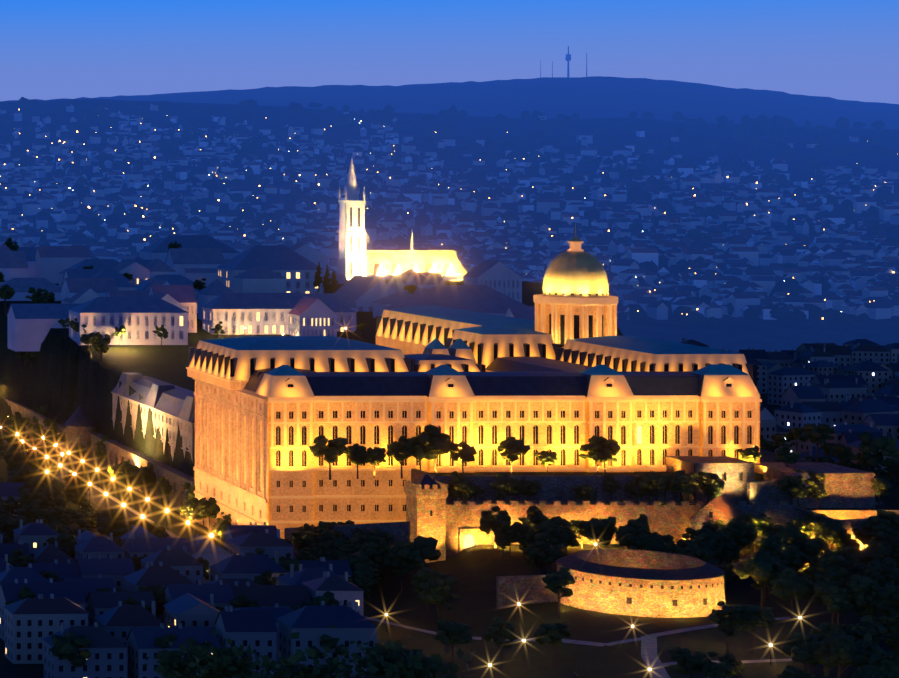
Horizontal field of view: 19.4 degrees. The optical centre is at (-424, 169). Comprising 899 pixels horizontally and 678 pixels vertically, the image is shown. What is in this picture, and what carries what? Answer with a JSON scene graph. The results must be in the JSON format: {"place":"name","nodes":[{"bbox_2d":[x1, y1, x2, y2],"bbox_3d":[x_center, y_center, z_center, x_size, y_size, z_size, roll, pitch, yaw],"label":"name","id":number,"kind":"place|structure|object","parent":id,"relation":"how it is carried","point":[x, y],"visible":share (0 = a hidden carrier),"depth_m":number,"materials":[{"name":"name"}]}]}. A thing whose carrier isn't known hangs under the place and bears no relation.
{"place":"outdoors","nodes":[
{"label":"outdoors","id":0,"kind":"place"},
{"bbox_2d":[0,433,179,537],"bbox_3d":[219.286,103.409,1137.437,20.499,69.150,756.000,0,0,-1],"label":"street","id":1,"kind":"structure","parent":0,"point":[100,500],"depth_m":966.97,"materials":[{"name":"grey asphalt"}]},
{"bbox_2d":[0,76,898,677],"bbox_3d":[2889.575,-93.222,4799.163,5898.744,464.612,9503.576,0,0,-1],"label":"ground","id":2,"kind":"structure","parent":0,"point":[66,378],"depth_m":1598.42,"materials":[{"name":"green plant"}]},
{"bbox_2d":[3,372,194,512],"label":"wing and arcade wall","id":3,"kind":"structure","parent":2,"relation":"on","point":[172,406],"depth_m":1011.44,"materials":[{"name":"stone"}]},
{"bbox_2d":[0,235,534,351],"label":"hilltop buildings","id":4,"kind":"structure","parent":2,"relation":"on","point":[262,289],"depth_m":1225.04,"materials":[{"name":"paint"}]},
{"bbox_2d":[0,327,801,677],"bbox_3d":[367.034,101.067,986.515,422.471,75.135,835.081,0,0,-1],"label":"street lamps","id":5,"kind":"object","parent":2,"relation":"on","point":[212,535],"visible":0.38,"depth_m":911.44,"materials":[{"name":"metal"}]},
{"bbox_2d":[337,157,467,279],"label":"church","id":6,"kind":"structure","parent":2,"relation":"on","point":[358,255],"depth_m":1457.24,"materials":[{"name":"stone"}]},
{"bbox_2d":[0,109,893,318],"bbox_3d":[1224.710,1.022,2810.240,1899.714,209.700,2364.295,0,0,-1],"label":"city lights","id":7,"kind":"object","parent":2,"relation":"on","point":[390,177],"visible":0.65,"depth_m":2799.13},
{"bbox_2d":[0,103,898,319],"bbox_3d":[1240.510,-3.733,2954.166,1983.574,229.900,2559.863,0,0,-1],"label":"hill city houses","id":8,"kind":"structure","parent":2,"relation":"on","point":[859,263],"depth_m":2486.59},
{"bbox_2d":[0,238,898,677],"bbox_3d":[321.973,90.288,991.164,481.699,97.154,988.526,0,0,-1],"label":"trees","id":9,"kind":"object","parent":2,"relation":"on","point":[868,576],"visible":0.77,"depth_m":754.50,"materials":[{"name":"green plant"}]},
{"bbox_2d":[0,338,898,677],"bbox_3d":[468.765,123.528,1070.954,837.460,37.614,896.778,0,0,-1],"label":"town houses","id":10,"kind":"structure","parent":2,"relation":"on","point":[848,392],"depth_m":703.76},
{"bbox_2d":[0,97,898,324],"bbox_3d":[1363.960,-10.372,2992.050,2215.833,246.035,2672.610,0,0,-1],"label":"hillside trees","id":11,"kind":"object","parent":2,"relation":"on","point":[763,125],"visible":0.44,"depth_m":3156.97,"materials":[{"name":"green plant"}]},
{"bbox_2d":[186,306,761,538],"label":"palace","id":12,"kind":"structure","parent":2,"relation":"on","point":[269,410],"depth_m":822.17,"materials":[{"name":"stone"}]},
{"bbox_2d":[533,222,617,347],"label":"dome","id":13,"kind":"structure","parent":12,"relation":"on","point":[574,300],"depth_m":936.62,"materials":[{"name":"stone"}]},
{"bbox_2d":[142,625,898,677],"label":"trees","id":14,"kind":"object","parent":2,"relation":"on","point":[217,662],"visible":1,"depth_m":105.35,"materials":[{"name":"green plant"}]},
{"bbox_2d":[540,46,586,77],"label":"communication towers","id":15,"kind":"structure","parent":2,"relation":"on","point":[568,57],"depth_m":8038.65,"materials":[{"name":"metal"}]},
{"bbox_2d":[365,616,807,677],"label":"park paths","id":16,"kind":"structure","parent":2,"relation":"on","point":[650,658],"depth_m":646.18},
{"bbox_2d":[284,456,898,617],"bbox_3d":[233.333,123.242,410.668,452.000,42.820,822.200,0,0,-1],"label":"fortress walls","id":17,"kind":"structure","parent":2,"relation":"on","point":[640,583],"depth_m":785.66,"materials":[{"name":"stone"}]},
{"bbox_2d":[0,0,898,103],"label":"sky","id":18,"kind":"structure","parent":0,"point":[50,49],"materials":[{"name":"blue"}]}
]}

